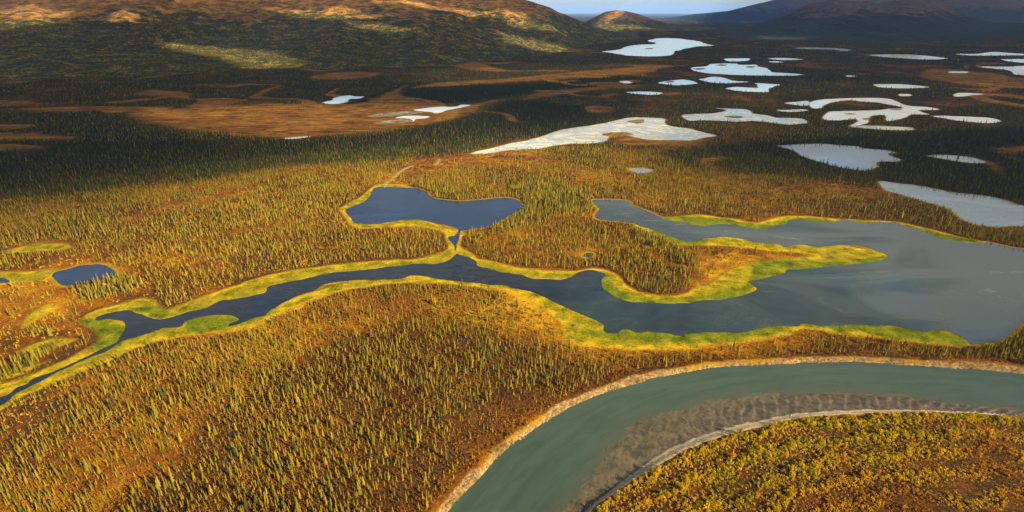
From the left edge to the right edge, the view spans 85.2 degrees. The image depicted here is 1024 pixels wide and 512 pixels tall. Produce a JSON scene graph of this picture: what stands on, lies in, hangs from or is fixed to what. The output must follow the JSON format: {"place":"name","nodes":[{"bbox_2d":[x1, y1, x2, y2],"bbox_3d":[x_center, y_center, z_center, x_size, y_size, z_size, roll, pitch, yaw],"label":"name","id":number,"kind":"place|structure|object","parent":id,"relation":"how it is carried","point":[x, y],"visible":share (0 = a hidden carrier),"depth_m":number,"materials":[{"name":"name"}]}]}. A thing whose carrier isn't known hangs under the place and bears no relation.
{"place":"outdoors","nodes":[
{"label":"outdoors","id":0,"kind":"place"},
{"bbox_2d":[0,278,9,282],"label":"pond","id":1,"kind":"structure","parent":0,"point":[3,280],"depth_m":452.08,"materials":[{"name":"liquid"}]},
{"bbox_2d":[52,264,118,285],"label":"pond","id":2,"kind":"structure","parent":0,"point":[70,276],"depth_m":462.40,"materials":[{"name":"liquid"}]},
{"bbox_2d":[0,0,639,80],"bbox_3d":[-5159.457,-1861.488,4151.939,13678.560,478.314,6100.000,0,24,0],"label":"mountain","id":3,"kind":"structure","parent":0,"point":[460,15],"depth_m":2897.18,"materials":[{"name":"brown plant"}]},
{"bbox_2d":[323,95,363,103],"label":"pond","id":4,"kind":"structure","parent":0,"point":[339,99],"depth_m":1382.18,"materials":[{"name":"liquid"}]},
{"bbox_2d":[375,119,408,123],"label":"pond","id":5,"kind":"structure","parent":0,"point":[394,121],"depth_m":1105.65,"materials":[{"name":"beige liquid"}]},
{"bbox_2d":[369,111,421,116],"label":"pond","id":6,"kind":"structure","parent":0,"point":[394,114],"depth_m":1180.82,"materials":[{"name":"beige liquid"}]},
{"bbox_2d":[396,116,428,121],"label":"pond","id":7,"kind":"structure","parent":0,"point":[413,118],"depth_m":1147.40,"materials":[{"name":"white liquid"}]},
{"bbox_2d":[346,187,522,249],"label":"lake","id":8,"kind":"structure","parent":0,"point":[380,205],"depth_m":614.22,"materials":[{"name":"liquid"}]},
{"bbox_2d":[415,105,469,112],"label":"pond","id":9,"kind":"structure","parent":0,"point":[436,109],"depth_m":1241.10,"materials":[{"name":"white liquid"}]},
{"bbox_2d":[0,13,1023,511],"bbox_3d":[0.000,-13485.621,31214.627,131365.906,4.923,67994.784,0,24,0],"label":"ground","id":10,"kind":"structure","parent":0,"point":[210,113],"depth_m":462.48,"materials":[{"name":"brown plant"}]},
{"bbox_2d":[12,361,19,373],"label":"spruce tree","id":11,"kind":"object","parent":10,"relation":"on","point":[15,367],"visible":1,"depth_m":335.38,"materials":[{"name":"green plant"}]},
{"bbox_2d":[24,357,30,366],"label":"spruce tree","id":12,"kind":"object","parent":10,"relation":"on","point":[26,363],"visible":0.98,"depth_m":341.99,"materials":[{"name":"green plant"}]},
{"bbox_2d":[34,449,41,460],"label":"spruce tree","id":13,"kind":"object","parent":10,"relation":"on","point":[36,456],"visible":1,"depth_m":269.11,"materials":[{"name":"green plant"}]},
{"bbox_2d":[50,463,56,473],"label":"spruce tree","id":14,"kind":"object","parent":10,"relation":"on","point":[53,467],"visible":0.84,"depth_m":262.17,"materials":[{"name":"green plant"}]},
{"bbox_2d":[83,458,89,472],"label":"spruce tree","id":15,"kind":"object","parent":10,"relation":"on","point":[86,467],"visible":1,"depth_m":263.04,"materials":[{"name":"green plant"}]},
{"bbox_2d":[134,489,139,502],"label":"spruce tree","id":16,"kind":"object","parent":10,"relation":"on","point":[137,498],"visible":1,"depth_m":246.26,"materials":[{"name":"green plant"}]},
{"bbox_2d":[135,414,141,424],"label":"spruce tree","id":17,"kind":"object","parent":10,"relation":"on","point":[137,419],"visible":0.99,"depth_m":293.46,"materials":[{"name":"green plant"}]},
{"bbox_2d":[152,405,157,418],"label":"spruce tree","id":18,"kind":"object","parent":10,"relation":"on","point":[155,413],"visible":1,"depth_m":297.13,"materials":[{"name":"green plant"}]},
{"bbox_2d":[155,480,160,489],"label":"spruce tree","id":19,"kind":"object","parent":10,"relation":"on","point":[157,485],"visible":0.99,"depth_m":253.69,"materials":[{"name":"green plant"}]},
{"bbox_2d":[167,467,174,482],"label":"spruce tree","id":20,"kind":"object","parent":10,"relation":"on","point":[172,479],"visible":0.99,"depth_m":256.89,"materials":[{"name":"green plant"}]},
{"bbox_2d":[208,485,213,494],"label":"spruce tree","id":21,"kind":"object","parent":10,"relation":"on","point":[210,490],"visible":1,"depth_m":250.71,"materials":[{"name":"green plant"}]},
{"bbox_2d":[243,498,248,509],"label":"spruce tree","id":22,"kind":"object","parent":10,"relation":"on","point":[245,504],"visible":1,"depth_m":243.20,"materials":[{"name":"green plant"}]},
{"bbox_2d":[253,494,258,503],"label":"spruce tree","id":23,"kind":"object","parent":10,"relation":"on","point":[256,499],"visible":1,"depth_m":246.28,"materials":[{"name":"green plant"}]},
{"bbox_2d":[356,475,360,485],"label":"spruce tree","id":24,"kind":"object","parent":10,"relation":"on","point":[358,481],"visible":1,"depth_m":254.83,"materials":[{"name":"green plant"}]},
{"bbox_2d":[371,433,374,444],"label":"spruce tree","id":25,"kind":"object","parent":10,"relation":"on","point":[373,440],"visible":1,"depth_m":279.57,"materials":[{"name":"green plant"}]},
{"bbox_2d":[0,12,1023,511],"bbox_3d":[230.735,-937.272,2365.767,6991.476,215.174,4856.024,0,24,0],"label":"spruce forest","id":26,"kind":"object","parent":10,"relation":"on","point":[674,162],"visible":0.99,"depth_m":665.29,"materials":[{"name":"green plant"}]},
{"bbox_2d":[0,152,1023,511],"bbox_3d":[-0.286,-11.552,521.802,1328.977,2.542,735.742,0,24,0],"label":"dwarf birch scrub","id":27,"kind":"object","parent":10,"relation":"on","point":[408,408],"visible":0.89,"depth_m":386.92,"materials":[{"name":"orange plant"}]},
{"bbox_2d":[645,477,652,483],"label":"willow shrub","id":28,"kind":"object","parent":10,"relation":"on","point":[648,479],"visible":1,"depth_m":257.03,"materials":[{"name":"orange plant"}]},
{"bbox_2d":[442,358,1019,510],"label":"bank rubble","id":29,"kind":"object","parent":10,"relation":"on","point":[466,485],"visible":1,"depth_m":327.34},
{"bbox_2d":[595,411,1023,511],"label":"willow thicket","id":30,"kind":"object","parent":10,"relation":"on","point":[892,421],"visible":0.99,"depth_m":266.31,"materials":[{"name":"yellow plant"}]},
{"bbox_2d":[0,199,1023,405],"bbox_3d":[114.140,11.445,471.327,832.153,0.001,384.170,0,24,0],"label":"lake","id":31,"kind":"structure","parent":0,"point":[924,281],"depth_m":435.88,"materials":[{"name":"liquid"}]},
{"bbox_2d":[583,253,592,256],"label":"pond","id":32,"kind":"structure","parent":0,"point":[589,254],"depth_m":499.44,"materials":[{"name":"liquid"}]},
{"bbox_2d":[472,117,715,153],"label":"pond","id":33,"kind":"structure","parent":0,"point":[653,128],"depth_m":988.81,"materials":[{"name":"liquid"}]},
{"bbox_2d":[602,132,633,136],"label":"islet","id":34,"kind":"object","parent":33,"relation":"in","point":[611,134],"visible":0.95,"depth_m":987.23,"materials":[{"name":"plant"}]},
{"bbox_2d":[627,119,643,123],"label":"islet","id":35,"kind":"object","parent":33,"relation":"in","point":[637,121],"visible":1,"depth_m":1103.92,"materials":[{"name":"plant"}]},
{"bbox_2d":[628,168,651,172],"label":"pond","id":36,"kind":"structure","parent":0,"point":[641,170],"depth_m":764.87,"materials":[{"name":"liquid"}]},
{"bbox_2d":[627,92,661,94],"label":"pond","id":37,"kind":"structure","parent":0,"point":[650,93],"depth_m":1492.44,"materials":[{"name":"white liquid"}]},
{"bbox_2d":[528,0,770,13],"label":"sky","id":38,"kind":"structure","parent":0,"point":[562,6],"materials":[{"name":"blue"}]},
{"bbox_2d":[585,10,716,31],"bbox_3d":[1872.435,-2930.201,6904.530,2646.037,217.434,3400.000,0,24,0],"label":"hill","id":39,"kind":"structure","parent":0,"point":[618,20],"depth_m":6418.33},
{"bbox_2d":[603,38,713,55],"bbox_3d":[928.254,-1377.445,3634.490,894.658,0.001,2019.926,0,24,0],"label":"lake","id":40,"kind":"structure","parent":0,"point":[664,46],"depth_m":3379.67,"materials":[{"name":"white liquid"}]},
{"bbox_2d":[658,79,696,84],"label":"pond","id":41,"kind":"structure","parent":0,"point":[682,82],"depth_m":1713.20,"materials":[{"name":"white liquid"}]},
{"bbox_2d":[700,77,745,82],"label":"pond","id":42,"kind":"structure","parent":0,"point":[716,79],"depth_m":1762.86,"materials":[{"name":"white liquid"}]},
{"bbox_2d":[448,362,1023,511],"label":"river","id":43,"kind":"structure","parent":0,"point":[572,458],"depth_m":307.11,"materials":[{"name":"liquid"}]},
{"bbox_2d":[579,393,1023,511],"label":"sandbar","id":44,"kind":"structure","parent":43,"relation":"in","point":[760,413],"depth_m":305.57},
{"bbox_2d":[590,410,1015,507],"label":"driftwood debris","id":45,"kind":"object","parent":44,"relation":"on","point":[924,410],"visible":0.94,"depth_m":303.83,"materials":[{"name":"beige"}]},
{"bbox_2d":[724,58,749,61],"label":"pond","id":46,"kind":"structure","parent":0,"point":[738,59],"depth_m":2534.47,"materials":[{"name":"white liquid"}]},
{"bbox_2d":[683,108,806,124],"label":"pond","id":47,"kind":"structure","parent":0,"point":[747,115],"depth_m":1147.41,"materials":[{"name":"liquid"}]},
{"bbox_2d":[724,116,742,117],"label":"islet","id":48,"kind":"object","parent":47,"relation":"in","point":[734,116],"visible":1,"depth_m":1156.50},
{"bbox_2d":[691,63,803,75],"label":"lake","id":49,"kind":"structure","parent":0,"point":[732,68],"depth_m":2061.80,"materials":[{"name":"white liquid"}]},
{"bbox_2d":[726,83,778,91],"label":"pond","id":50,"kind":"structure","parent":0,"point":[763,87],"depth_m":1579.64,"materials":[{"name":"white liquid"}]},
{"bbox_2d":[769,58,801,59],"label":"pond","id":51,"kind":"structure","parent":0,"point":[785,58],"depth_m":2561.44,"materials":[{"name":"white liquid"}]},
{"bbox_2d":[778,109,806,111],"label":"pond","id":52,"kind":"structure","parent":0,"point":[797,110],"depth_m":1228.54,"materials":[{"name":"liquid"}]},
{"bbox_2d":[786,101,808,105],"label":"pond","id":53,"kind":"structure","parent":0,"point":[801,103],"depth_m":1322.05,"materials":[{"name":"liquid"}]},
{"bbox_2d":[797,47,849,50],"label":"lake","id":54,"kind":"structure","parent":0,"point":[839,49],"depth_m":3288.34,"materials":[{"name":"grey liquid"}]},
{"bbox_2d":[650,0,1023,21],"bbox_3d":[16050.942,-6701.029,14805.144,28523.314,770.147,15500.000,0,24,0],"label":"mountain","id":55,"kind":"structure","parent":0,"point":[1001,10],"depth_m":13199.91,"materials":[{"name":"stone"}]},
{"bbox_2d":[778,144,900,170],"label":"lake","id":56,"kind":"structure","parent":0,"point":[854,157],"depth_m":850.49,"materials":[{"name":"liquid"}]},
{"bbox_2d":[809,98,937,125],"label":"pond","id":57,"kind":"structure","parent":0,"point":[905,111],"depth_m":1216.24,"materials":[{"name":"white liquid"}]},
{"bbox_2d":[724,0,1023,43],"bbox_3d":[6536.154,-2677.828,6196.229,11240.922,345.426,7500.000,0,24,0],"label":"mountain","id":58,"kind":"structure","parent":0,"point":[912,21],"depth_m":5257.15,"materials":[{"name":"grey stone"}]},
{"bbox_2d":[850,126,912,129],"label":"pond","id":59,"kind":"structure","parent":0,"point":[890,128],"depth_m":1048.45,"materials":[{"name":"liquid"}]},
{"bbox_2d":[874,84,925,87],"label":"pond","id":60,"kind":"structure","parent":0,"point":[895,85],"depth_m":1621.79,"materials":[{"name":"white liquid"}]},
{"bbox_2d":[870,54,947,59],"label":"lake","id":61,"kind":"structure","parent":0,"point":[908,56],"depth_m":2703.45,"materials":[{"name":"grey liquid"}]},
{"bbox_2d":[879,181,1023,226],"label":"lake","id":62,"kind":"structure","parent":0,"point":[985,210],"depth_m":630.12,"materials":[{"name":"liquid"}]},
{"bbox_2d":[929,155,984,162],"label":"pond","id":63,"kind":"structure","parent":0,"point":[963,159],"depth_m":827.33,"materials":[{"name":"liquid"}]},
{"bbox_2d":[949,71,967,72],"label":"pond","id":64,"kind":"structure","parent":0,"point":[958,72],"depth_m":1994.11,"materials":[{"name":"grey liquid"}]},
{"bbox_2d":[934,116,999,122],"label":"pond","id":65,"kind":"structure","parent":0,"point":[975,119],"depth_m":1126.17,"materials":[{"name":"white liquid"}]},
{"bbox_2d":[954,93,981,96],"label":"pond","id":66,"kind":"structure","parent":0,"point":[961,94],"depth_m":1465.46,"materials":[{"name":"white liquid"}]},
{"bbox_2d":[958,52,1023,55],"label":"lake","id":67,"kind":"structure","parent":0,"point":[993,53],"depth_m":2829.23,"materials":[{"name":"white liquid"}]},
{"bbox_2d":[979,66,1023,74],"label":"lake","id":68,"kind":"structure","parent":0,"point":[1016,70],"depth_m":2134.14,"materials":[{"name":"white liquid"}]},
{"bbox_2d":[1001,59,1023,62],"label":"lake","id":69,"kind":"structure","parent":0,"point":[1018,60],"depth_m":2482.74,"materials":[{"name":"white liquid"}]}
]}

